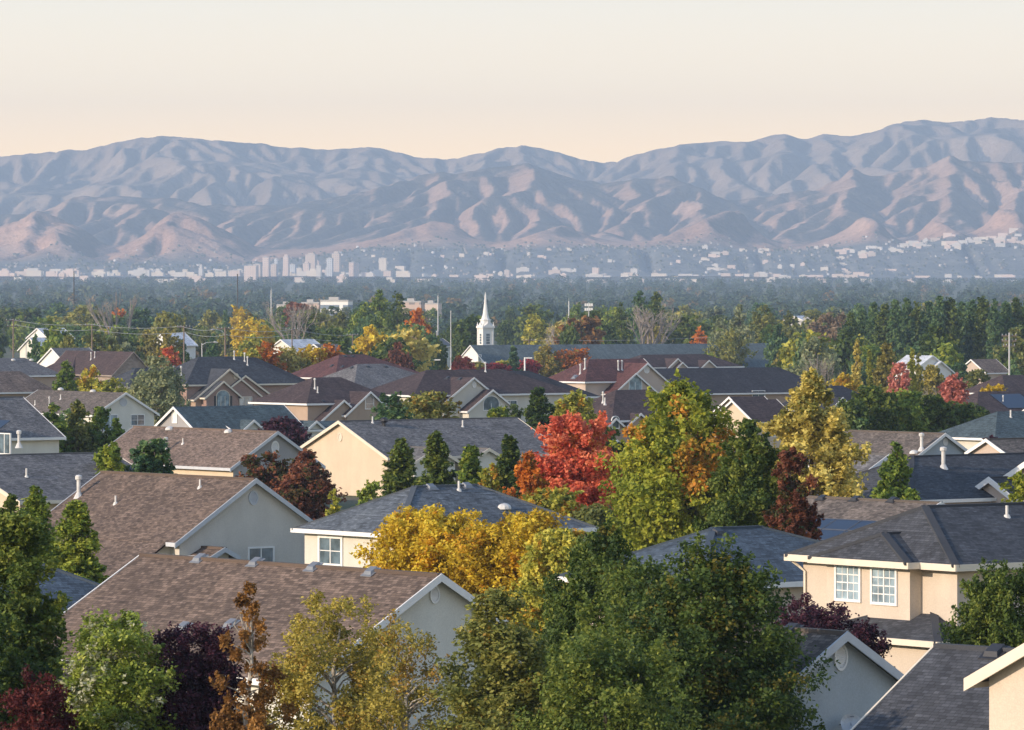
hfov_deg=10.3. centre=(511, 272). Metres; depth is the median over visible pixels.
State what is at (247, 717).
deciduous tree
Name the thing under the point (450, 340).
flag pole
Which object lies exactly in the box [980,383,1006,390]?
deciduous tree
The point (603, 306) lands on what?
deciduous tree
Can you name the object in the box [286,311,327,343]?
deciduous tree
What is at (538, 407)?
conifer tree
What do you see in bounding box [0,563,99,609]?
house
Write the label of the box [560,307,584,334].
deciduous tree
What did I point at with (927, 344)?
deciduous tree
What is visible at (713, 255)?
city building
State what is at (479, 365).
deciduous tree
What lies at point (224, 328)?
utility pole
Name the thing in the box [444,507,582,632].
deciduous tree
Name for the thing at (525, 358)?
lamp post
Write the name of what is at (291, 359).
deciduous tree
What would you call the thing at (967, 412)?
deciduous tree
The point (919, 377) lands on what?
poplar tree
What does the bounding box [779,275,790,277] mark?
city building
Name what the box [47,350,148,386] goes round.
house
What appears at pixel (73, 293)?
mast
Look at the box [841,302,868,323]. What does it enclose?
deciduous tree
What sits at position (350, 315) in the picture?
deciduous tree
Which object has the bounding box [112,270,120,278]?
city building
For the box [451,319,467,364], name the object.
poplar tree
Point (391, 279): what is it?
city building
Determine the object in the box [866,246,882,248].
city building
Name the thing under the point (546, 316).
deciduous tree
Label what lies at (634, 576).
deciduous tree
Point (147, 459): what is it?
deciduous tree
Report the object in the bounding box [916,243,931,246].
city building
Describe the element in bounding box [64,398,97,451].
deciduous tree
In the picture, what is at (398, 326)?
deciduous tree
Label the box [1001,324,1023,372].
deciduous tree
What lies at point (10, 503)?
deciduous tree
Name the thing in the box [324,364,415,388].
house
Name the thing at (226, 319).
spruce tree
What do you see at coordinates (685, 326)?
deciduous tree
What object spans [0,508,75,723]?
deciduous tree
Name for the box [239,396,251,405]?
window
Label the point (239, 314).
deciduous tree
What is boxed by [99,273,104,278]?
city building
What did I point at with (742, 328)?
deciduous tree
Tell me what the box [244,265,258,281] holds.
city tower
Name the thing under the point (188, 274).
city building
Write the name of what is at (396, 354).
deciduous tree
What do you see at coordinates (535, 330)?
deciduous tree
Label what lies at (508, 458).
conifer tree
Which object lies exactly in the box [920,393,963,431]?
deciduous tree
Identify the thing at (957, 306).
deciduous tree
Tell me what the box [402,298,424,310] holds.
office block
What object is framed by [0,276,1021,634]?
ground
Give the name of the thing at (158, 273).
city building
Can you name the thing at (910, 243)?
city building
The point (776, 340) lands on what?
deciduous tree
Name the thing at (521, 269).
city building
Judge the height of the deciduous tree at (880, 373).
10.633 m
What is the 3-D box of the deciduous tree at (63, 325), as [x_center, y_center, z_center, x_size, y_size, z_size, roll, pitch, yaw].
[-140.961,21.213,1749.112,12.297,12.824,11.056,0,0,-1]
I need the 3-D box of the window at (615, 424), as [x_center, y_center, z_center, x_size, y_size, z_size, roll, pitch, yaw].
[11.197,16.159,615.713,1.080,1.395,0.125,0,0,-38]
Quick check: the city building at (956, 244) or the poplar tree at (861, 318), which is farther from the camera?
the city building at (956, 244)
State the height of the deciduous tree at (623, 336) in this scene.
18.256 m
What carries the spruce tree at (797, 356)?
on the ground
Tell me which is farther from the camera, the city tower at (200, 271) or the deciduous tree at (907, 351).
the city tower at (200, 271)
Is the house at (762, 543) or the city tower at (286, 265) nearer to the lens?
the house at (762, 543)
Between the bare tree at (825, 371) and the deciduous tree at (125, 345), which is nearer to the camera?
the bare tree at (825, 371)
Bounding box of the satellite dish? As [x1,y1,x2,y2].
[840,714,859,729]
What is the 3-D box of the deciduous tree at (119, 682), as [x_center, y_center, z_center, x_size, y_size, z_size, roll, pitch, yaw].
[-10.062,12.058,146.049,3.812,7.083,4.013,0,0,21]
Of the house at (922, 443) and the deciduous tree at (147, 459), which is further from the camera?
the house at (922, 443)
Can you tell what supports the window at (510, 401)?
in the house at (479, 393)
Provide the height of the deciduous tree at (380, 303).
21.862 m
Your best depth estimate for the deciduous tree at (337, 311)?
2519.52 m
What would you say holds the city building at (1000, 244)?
on the mountains
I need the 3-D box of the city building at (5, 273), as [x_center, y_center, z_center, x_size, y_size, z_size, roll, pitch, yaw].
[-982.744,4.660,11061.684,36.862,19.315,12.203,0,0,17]
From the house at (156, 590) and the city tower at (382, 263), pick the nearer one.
the house at (156, 590)
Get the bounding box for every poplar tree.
[45,341,57,353]
[276,305,287,328]
[343,311,362,348]
[348,316,375,349]
[434,335,446,369]
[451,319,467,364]
[494,320,512,344]
[498,305,516,337]
[558,322,582,343]
[758,322,778,351]
[844,312,863,338]
[850,339,863,392]
[855,308,868,344]
[857,334,874,361]
[864,302,879,345]
[865,349,872,386]
[872,303,892,349]
[884,299,907,362]
[900,297,915,352]
[907,347,916,393]
[911,301,922,351]
[915,353,924,397]
[917,301,933,339]
[928,296,948,340]
[942,297,965,354]
[956,301,970,363]
[966,298,977,357]
[971,295,991,358]
[985,298,1003,358]
[997,300,1016,348]
[1010,297,1023,327]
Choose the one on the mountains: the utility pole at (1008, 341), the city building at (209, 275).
the city building at (209, 275)
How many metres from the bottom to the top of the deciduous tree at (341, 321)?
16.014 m
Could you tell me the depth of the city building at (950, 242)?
11836.84 m
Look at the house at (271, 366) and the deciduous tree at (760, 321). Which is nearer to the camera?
the house at (271, 366)
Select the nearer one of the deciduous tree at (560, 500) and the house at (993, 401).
the deciduous tree at (560, 500)
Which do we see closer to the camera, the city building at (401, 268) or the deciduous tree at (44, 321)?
the deciduous tree at (44, 321)
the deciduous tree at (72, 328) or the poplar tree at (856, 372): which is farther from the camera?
the deciduous tree at (72, 328)
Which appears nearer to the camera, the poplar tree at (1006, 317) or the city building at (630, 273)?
the poplar tree at (1006, 317)
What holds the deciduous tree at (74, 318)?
on the ground
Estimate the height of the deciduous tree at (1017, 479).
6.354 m
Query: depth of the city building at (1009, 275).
11212.98 m
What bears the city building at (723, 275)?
on the mountains
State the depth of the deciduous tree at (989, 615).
171.39 m
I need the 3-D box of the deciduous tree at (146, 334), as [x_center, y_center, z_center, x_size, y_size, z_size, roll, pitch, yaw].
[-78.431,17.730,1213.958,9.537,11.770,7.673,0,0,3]
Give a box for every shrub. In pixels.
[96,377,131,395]
[350,479,381,507]
[478,462,504,492]
[486,406,509,416]
[778,613,829,628]
[850,617,894,666]
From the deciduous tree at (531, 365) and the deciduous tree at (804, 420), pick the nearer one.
the deciduous tree at (804, 420)
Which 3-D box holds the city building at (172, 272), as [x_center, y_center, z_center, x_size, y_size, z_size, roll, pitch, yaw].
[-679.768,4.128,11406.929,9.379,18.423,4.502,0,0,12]
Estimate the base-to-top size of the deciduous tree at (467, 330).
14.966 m
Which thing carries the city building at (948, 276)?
on the mountains
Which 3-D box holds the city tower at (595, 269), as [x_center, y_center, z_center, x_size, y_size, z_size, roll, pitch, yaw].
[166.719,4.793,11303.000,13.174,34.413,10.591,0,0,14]
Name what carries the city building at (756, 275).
on the mountains
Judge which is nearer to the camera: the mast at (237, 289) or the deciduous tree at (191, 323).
the mast at (237, 289)
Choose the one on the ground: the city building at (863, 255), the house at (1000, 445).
the house at (1000, 445)
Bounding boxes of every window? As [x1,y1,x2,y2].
[0,433,11,453]
[103,414,117,431]
[130,414,144,425]
[172,411,177,422]
[216,390,229,405]
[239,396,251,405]
[247,546,274,561]
[317,534,342,565]
[365,395,373,409]
[483,396,499,410]
[507,400,516,403]
[611,416,619,428]
[629,376,641,389]
[752,390,764,395]
[834,565,861,602]
[870,567,897,605]
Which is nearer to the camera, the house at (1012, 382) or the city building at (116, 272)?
the house at (1012, 382)
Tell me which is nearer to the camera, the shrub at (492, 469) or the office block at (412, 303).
the shrub at (492, 469)
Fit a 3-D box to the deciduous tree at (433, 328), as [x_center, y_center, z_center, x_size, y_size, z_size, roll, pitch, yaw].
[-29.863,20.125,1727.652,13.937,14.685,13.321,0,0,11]
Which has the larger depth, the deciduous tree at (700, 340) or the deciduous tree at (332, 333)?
the deciduous tree at (700, 340)
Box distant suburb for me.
[1,228,1023,276]
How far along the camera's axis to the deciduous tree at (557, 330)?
1464.29 m
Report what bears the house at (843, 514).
on the ground
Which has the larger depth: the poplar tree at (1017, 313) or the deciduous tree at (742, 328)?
the deciduous tree at (742, 328)
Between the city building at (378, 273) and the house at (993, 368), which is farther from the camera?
the city building at (378, 273)
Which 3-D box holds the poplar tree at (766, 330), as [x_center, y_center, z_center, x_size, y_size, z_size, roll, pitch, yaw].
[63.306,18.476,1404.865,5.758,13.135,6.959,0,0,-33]
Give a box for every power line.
[15,324,83,330]
[551,337,707,340]
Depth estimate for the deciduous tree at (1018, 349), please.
1133.62 m
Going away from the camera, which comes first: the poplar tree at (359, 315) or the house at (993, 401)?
the house at (993, 401)
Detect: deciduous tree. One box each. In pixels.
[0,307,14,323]
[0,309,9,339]
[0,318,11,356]
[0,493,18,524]
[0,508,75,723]
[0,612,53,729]
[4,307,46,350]
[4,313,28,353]
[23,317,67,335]
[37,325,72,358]
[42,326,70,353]
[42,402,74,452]
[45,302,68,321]
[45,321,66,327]
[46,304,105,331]
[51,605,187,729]
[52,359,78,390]
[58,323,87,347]
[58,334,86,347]
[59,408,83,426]
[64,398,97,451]
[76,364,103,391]
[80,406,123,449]
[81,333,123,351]
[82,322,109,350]
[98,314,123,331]
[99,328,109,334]
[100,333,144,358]
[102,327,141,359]
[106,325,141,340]
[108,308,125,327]
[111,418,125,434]
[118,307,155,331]
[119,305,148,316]
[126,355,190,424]
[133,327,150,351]
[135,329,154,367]
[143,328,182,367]
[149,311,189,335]
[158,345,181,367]
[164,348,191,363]
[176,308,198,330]
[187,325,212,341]
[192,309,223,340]
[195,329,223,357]
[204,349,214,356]
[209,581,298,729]
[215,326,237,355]
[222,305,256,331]
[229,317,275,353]
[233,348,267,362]
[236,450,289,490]
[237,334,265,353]
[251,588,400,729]
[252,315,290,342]
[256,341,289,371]
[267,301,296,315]
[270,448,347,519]
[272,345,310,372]
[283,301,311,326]
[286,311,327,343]
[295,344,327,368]
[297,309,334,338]
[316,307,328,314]
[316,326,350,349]
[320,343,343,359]
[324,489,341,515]
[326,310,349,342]
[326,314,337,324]
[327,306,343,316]
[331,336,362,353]
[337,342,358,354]
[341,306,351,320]
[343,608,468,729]
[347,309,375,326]
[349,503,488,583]
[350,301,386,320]
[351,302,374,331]
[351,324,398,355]
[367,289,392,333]
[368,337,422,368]
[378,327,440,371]
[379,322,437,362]
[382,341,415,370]
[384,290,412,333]
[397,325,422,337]
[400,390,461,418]
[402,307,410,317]
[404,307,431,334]
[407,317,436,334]
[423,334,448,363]
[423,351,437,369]
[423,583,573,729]
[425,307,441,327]
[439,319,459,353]
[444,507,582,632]
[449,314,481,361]
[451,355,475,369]
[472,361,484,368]
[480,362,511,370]
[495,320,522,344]
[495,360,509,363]
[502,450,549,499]
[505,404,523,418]
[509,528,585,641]
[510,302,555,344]
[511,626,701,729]
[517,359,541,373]
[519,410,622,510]
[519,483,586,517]
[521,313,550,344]
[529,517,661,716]
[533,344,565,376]
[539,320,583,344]
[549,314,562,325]
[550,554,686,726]
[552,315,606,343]
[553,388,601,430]
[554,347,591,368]
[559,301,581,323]
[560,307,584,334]
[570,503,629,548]
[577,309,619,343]
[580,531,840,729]
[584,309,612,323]
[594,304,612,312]
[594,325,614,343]
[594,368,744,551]
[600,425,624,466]
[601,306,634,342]
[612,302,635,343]
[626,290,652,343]
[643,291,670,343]
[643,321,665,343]
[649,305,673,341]
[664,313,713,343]
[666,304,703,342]
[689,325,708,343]
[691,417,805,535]
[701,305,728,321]
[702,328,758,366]
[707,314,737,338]
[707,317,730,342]
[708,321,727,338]
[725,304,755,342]
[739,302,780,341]
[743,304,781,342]
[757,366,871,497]
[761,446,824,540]
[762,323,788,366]
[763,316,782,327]
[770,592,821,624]
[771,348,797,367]
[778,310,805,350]
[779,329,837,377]
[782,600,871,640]
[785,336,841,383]
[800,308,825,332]
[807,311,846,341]
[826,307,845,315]
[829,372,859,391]
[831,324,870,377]
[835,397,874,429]
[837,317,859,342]
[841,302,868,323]
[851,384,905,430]
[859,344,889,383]
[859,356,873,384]
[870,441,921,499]
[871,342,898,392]
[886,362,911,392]
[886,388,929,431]
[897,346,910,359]
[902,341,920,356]
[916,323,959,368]
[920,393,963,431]
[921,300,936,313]
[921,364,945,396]
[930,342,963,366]
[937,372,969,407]
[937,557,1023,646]
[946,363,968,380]
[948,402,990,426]
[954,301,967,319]
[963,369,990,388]
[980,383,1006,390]
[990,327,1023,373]
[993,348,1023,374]
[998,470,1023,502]
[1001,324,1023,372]
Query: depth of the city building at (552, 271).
11418.17 m
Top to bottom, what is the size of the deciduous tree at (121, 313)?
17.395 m
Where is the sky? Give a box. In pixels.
[0,0,1023,162]
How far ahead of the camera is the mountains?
13937.23 m
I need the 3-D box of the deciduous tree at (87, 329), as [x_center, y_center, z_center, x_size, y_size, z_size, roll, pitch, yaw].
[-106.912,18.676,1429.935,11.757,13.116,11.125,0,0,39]
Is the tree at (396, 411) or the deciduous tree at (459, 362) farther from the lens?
the deciduous tree at (459, 362)
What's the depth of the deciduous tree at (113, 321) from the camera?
1709.97 m
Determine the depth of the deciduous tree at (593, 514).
311.29 m
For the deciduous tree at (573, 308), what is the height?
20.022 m
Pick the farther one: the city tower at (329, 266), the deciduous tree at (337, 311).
the city tower at (329, 266)
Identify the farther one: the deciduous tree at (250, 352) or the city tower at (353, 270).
the city tower at (353, 270)
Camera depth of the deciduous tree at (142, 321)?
1766.47 m
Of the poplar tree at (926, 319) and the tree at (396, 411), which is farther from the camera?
the poplar tree at (926, 319)
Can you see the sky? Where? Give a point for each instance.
(602, 81)
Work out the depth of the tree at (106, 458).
351.54 m
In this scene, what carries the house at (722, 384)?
on the ground
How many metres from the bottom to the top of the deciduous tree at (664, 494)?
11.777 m
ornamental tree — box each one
[0,663,80,729]
[132,621,246,729]
[257,415,311,446]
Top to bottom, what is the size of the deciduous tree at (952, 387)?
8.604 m
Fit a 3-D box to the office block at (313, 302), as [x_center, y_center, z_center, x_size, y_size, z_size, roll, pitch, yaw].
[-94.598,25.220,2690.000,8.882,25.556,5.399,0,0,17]
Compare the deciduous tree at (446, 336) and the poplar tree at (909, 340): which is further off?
the deciduous tree at (446, 336)
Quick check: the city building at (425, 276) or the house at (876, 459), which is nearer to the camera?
the house at (876, 459)
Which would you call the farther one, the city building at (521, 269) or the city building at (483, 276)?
the city building at (521, 269)
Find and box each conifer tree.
[378,437,418,496]
[414,430,457,484]
[455,444,483,483]
[495,434,521,497]
[521,387,555,431]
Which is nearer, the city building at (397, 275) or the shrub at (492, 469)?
the shrub at (492, 469)
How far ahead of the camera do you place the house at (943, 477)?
343.14 m
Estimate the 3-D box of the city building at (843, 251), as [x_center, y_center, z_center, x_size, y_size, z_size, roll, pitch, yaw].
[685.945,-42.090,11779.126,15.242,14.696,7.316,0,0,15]
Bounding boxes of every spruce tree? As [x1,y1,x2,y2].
[21,315,39,345]
[27,332,40,362]
[47,316,56,326]
[203,333,218,356]
[214,309,230,352]
[505,345,522,370]
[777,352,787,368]
[790,329,817,375]
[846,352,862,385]
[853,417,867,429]
[1006,359,1020,374]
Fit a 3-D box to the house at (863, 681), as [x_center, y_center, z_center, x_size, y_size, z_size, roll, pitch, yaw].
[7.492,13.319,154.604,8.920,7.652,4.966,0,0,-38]
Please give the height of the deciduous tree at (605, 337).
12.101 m
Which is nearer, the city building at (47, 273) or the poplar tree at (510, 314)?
the poplar tree at (510, 314)
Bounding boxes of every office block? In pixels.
[276,301,290,307]
[301,299,319,309]
[320,297,352,317]
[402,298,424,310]
[425,300,441,319]
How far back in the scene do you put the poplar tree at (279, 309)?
1990.09 m
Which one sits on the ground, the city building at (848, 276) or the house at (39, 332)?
the house at (39, 332)
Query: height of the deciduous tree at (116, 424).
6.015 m
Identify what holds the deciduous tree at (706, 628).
on the ground
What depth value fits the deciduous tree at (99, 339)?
1127.39 m
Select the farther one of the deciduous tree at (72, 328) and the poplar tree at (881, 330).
the deciduous tree at (72, 328)
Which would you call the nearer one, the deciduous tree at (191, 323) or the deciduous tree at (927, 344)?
the deciduous tree at (927, 344)
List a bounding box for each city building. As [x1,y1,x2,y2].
[0,270,15,279]
[16,272,25,278]
[26,270,42,279]
[46,271,59,279]
[49,271,57,279]
[59,272,64,278]
[63,269,76,279]
[95,270,106,279]
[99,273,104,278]
[107,272,114,277]
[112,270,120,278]
[133,268,145,279]
[151,271,164,277]
[170,270,175,278]
[174,272,185,278]
[186,272,197,279]
[189,276,205,281]
[205,272,213,278]
[306,269,315,279]
[333,272,345,278]
[336,274,347,281]
[366,272,374,278]
[370,270,382,279]
[386,277,394,281]
[395,266,405,270]
[396,271,409,280]
[400,271,410,279]
[422,274,430,278]
[449,275,459,278]
[474,275,492,278]
[516,267,529,272]
[520,275,536,278]
[548,269,560,274]
[560,268,576,272]
[587,274,611,278]
[621,273,628,278]
[624,272,638,275]
[651,274,667,277]
[678,274,699,276]
[707,267,723,270]
[708,254,720,257]
[721,273,730,277]
[727,265,735,268]
[754,272,759,278]
[758,272,767,278]
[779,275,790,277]
[810,275,823,278]
[832,274,844,279]
[839,249,846,253]
[845,275,858,278]
[853,272,869,276]
[859,253,867,257]
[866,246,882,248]
[866,251,875,256]
[900,243,908,247]
[908,241,918,245]
[915,276,930,278]
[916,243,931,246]
[943,233,955,237]
[945,274,951,279]
[946,241,957,244]
[952,243,961,248]
[958,240,967,244]
[994,275,1006,279]
[996,243,1005,246]
[1002,274,1015,278]
[1007,239,1017,242]
[1009,228,1017,233]
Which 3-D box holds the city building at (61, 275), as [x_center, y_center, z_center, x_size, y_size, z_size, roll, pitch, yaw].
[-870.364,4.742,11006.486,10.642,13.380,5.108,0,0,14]
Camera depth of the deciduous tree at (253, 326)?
1470.34 m
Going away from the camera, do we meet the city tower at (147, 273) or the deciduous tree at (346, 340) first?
the deciduous tree at (346, 340)
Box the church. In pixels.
[449,292,770,369]
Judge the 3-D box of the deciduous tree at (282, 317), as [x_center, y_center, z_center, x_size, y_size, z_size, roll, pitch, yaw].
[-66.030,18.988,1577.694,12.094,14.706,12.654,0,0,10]
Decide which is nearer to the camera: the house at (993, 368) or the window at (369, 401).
the window at (369, 401)
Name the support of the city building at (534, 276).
on the mountains
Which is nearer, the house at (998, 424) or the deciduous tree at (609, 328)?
the house at (998, 424)
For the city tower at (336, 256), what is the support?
on the mountains
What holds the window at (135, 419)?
in the house at (129, 411)
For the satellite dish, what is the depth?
152.61 m
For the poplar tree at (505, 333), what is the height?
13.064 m
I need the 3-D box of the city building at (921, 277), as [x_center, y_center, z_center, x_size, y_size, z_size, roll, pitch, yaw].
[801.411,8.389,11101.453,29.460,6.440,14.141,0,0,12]
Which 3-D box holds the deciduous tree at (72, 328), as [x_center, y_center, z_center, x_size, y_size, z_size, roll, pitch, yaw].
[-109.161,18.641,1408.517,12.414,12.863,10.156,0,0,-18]
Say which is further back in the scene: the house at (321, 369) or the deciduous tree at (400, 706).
the house at (321, 369)
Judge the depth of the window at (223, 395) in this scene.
742.90 m
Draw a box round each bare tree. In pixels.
[84,290,137,334]
[262,301,330,338]
[540,312,578,344]
[625,304,682,343]
[801,353,846,385]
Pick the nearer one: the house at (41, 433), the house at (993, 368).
the house at (41, 433)
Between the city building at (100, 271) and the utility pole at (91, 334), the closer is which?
the utility pole at (91, 334)
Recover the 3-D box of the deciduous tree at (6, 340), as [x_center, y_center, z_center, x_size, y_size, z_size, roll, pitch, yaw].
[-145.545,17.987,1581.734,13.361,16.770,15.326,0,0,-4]
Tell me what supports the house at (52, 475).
on the ground
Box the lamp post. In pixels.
[524,357,531,370]
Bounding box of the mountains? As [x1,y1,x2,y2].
[0,117,1023,277]
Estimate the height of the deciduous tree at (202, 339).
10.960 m
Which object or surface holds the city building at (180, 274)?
on the mountains
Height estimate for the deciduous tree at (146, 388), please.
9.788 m
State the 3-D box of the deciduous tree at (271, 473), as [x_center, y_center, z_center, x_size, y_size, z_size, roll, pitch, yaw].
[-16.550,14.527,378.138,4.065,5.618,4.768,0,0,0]
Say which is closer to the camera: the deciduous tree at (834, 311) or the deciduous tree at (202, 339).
the deciduous tree at (202, 339)
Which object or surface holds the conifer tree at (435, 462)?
on the ground
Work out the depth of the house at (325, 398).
655.15 m
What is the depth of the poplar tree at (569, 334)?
1382.07 m
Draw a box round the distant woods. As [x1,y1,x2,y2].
[0,273,1023,344]
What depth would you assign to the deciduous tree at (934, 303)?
2139.05 m
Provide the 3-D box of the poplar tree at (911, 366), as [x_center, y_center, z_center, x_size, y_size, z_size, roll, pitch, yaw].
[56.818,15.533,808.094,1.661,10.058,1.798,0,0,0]
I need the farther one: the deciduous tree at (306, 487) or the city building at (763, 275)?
the city building at (763, 275)
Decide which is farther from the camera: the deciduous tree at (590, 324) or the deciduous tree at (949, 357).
the deciduous tree at (590, 324)
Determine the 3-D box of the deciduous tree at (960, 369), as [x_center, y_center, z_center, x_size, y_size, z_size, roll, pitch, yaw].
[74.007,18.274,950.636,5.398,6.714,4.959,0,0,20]
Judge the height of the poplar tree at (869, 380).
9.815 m
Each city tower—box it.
[146,269,149,281]
[199,264,202,275]
[215,270,227,281]
[230,269,241,281]
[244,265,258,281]
[253,263,261,277]
[263,256,269,279]
[271,263,276,281]
[274,258,277,278]
[283,254,289,275]
[290,263,295,281]
[296,267,302,275]
[303,262,310,270]
[305,253,316,268]
[316,264,321,279]
[327,257,332,279]
[332,251,340,279]
[349,261,358,281]
[379,257,386,270]
[383,270,392,277]
[504,269,510,281]
[592,267,599,273]
[630,268,638,273]
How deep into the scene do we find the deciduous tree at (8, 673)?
145.78 m
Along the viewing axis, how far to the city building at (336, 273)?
11050.34 m
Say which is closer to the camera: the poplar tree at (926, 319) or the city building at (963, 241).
the poplar tree at (926, 319)
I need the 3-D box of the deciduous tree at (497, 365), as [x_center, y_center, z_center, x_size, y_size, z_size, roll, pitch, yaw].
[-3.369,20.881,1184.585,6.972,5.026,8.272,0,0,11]
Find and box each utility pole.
[6,319,19,357]
[85,323,97,350]
[177,325,189,362]
[211,327,232,355]
[286,328,297,347]
[1002,333,1015,374]
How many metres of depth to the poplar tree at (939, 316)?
1229.45 m
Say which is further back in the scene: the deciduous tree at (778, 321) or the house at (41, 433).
the deciduous tree at (778, 321)
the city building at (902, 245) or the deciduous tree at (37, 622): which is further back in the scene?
the city building at (902, 245)
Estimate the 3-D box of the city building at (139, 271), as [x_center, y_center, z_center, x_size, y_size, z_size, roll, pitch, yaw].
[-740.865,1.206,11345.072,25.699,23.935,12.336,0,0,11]
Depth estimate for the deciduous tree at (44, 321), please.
1646.23 m
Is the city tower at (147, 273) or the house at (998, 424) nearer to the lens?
the house at (998, 424)
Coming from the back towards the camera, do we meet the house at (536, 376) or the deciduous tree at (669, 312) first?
the deciduous tree at (669, 312)
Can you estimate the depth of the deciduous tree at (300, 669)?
146.44 m
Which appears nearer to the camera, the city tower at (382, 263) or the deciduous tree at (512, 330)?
the deciduous tree at (512, 330)
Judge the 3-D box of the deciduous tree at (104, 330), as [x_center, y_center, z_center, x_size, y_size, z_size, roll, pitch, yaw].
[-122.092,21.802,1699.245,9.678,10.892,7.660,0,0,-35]
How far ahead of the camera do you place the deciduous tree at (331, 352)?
930.15 m
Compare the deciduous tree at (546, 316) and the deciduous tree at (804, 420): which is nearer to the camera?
the deciduous tree at (804, 420)
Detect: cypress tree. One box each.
[15,485,58,562]
[43,499,109,583]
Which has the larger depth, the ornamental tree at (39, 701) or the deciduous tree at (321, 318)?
the deciduous tree at (321, 318)
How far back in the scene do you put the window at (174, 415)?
545.37 m
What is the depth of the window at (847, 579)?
205.24 m
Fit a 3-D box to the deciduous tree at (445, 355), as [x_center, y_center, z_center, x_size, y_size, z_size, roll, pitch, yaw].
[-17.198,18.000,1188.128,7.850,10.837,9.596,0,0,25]
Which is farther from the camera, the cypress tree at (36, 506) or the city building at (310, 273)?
the city building at (310, 273)
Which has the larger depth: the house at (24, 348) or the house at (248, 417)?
the house at (24, 348)
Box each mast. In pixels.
[73,271,74,310]
[237,271,237,307]
[437,296,438,334]
[585,302,592,315]
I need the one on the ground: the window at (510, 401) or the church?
the church
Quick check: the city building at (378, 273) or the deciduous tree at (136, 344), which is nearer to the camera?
the deciduous tree at (136, 344)
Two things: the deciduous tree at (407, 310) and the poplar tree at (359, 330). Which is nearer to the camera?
the poplar tree at (359, 330)
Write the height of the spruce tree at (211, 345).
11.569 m
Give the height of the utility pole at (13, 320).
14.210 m
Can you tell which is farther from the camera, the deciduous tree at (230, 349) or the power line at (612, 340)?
the deciduous tree at (230, 349)
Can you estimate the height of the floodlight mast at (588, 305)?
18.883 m
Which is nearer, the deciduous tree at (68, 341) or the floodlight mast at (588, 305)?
the deciduous tree at (68, 341)
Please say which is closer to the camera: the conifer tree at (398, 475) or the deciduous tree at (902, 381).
the conifer tree at (398, 475)
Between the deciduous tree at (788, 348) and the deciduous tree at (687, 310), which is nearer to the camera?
the deciduous tree at (788, 348)
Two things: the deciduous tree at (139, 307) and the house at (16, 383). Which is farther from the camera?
the deciduous tree at (139, 307)
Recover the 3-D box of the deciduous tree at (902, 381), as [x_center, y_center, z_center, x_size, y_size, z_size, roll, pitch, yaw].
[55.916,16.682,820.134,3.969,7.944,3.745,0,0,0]
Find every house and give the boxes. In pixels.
[0,358,57,387]
[0,371,52,397]
[0,396,65,453]
[0,430,133,511]
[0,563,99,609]
[17,337,46,358]
[25,328,74,338]
[25,387,159,434]
[37,347,91,366]
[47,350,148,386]
[47,470,312,577]
[48,553,532,729]
[108,351,299,406]
[108,425,325,476]
[154,404,335,442]
[157,333,197,359]
[245,357,304,381]
[248,377,400,420]
[270,339,319,353]
[290,481,598,567]
[292,354,418,379]
[300,416,549,495]
[312,344,351,352]
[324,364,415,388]
[372,362,570,421]
[436,331,451,369]
[510,371,599,400]
[548,358,669,395]
[555,525,819,623]
[589,389,697,441]
[630,354,744,367]
[654,367,801,416]
[708,622,903,729]
[713,396,788,448]
[782,386,869,408]
[784,502,1023,673]
[802,494,943,540]
[808,430,967,466]
[814,447,1023,503]
[850,643,1023,729]
[853,453,890,472]
[895,355,954,394]
[940,410,1023,449]
[964,437,1023,453]
[965,375,1023,393]
[966,359,1007,384]
[966,391,1023,413]
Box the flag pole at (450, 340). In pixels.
[450,311,451,369]
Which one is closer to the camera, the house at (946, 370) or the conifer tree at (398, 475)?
the conifer tree at (398, 475)
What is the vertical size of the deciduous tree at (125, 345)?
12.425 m
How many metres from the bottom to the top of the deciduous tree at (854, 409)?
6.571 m
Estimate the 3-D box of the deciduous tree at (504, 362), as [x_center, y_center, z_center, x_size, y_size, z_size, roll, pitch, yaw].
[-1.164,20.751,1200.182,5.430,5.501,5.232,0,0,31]
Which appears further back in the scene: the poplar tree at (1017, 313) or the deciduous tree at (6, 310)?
the deciduous tree at (6, 310)
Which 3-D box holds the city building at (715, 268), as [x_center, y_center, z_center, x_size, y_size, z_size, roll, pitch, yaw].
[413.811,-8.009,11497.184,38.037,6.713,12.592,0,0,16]
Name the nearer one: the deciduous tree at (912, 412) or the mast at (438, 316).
the deciduous tree at (912, 412)
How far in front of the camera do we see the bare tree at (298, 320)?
1496.99 m
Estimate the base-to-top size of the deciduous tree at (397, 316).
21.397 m
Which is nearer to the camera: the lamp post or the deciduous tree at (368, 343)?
the deciduous tree at (368, 343)
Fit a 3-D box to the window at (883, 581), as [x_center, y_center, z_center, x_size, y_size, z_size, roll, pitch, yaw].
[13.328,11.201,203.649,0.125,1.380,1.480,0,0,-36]
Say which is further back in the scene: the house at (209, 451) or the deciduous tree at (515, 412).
the deciduous tree at (515, 412)
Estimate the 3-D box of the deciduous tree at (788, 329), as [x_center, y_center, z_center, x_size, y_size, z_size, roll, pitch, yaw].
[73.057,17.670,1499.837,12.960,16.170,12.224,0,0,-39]
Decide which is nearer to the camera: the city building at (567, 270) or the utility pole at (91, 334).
the utility pole at (91, 334)
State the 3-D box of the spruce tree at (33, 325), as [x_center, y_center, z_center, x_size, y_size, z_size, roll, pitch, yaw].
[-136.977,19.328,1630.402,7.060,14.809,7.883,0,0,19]
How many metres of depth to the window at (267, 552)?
293.63 m
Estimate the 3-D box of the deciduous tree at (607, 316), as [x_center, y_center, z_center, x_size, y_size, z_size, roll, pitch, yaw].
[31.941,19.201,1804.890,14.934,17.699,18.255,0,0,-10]
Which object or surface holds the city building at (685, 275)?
on the mountains
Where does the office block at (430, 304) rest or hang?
on the ground

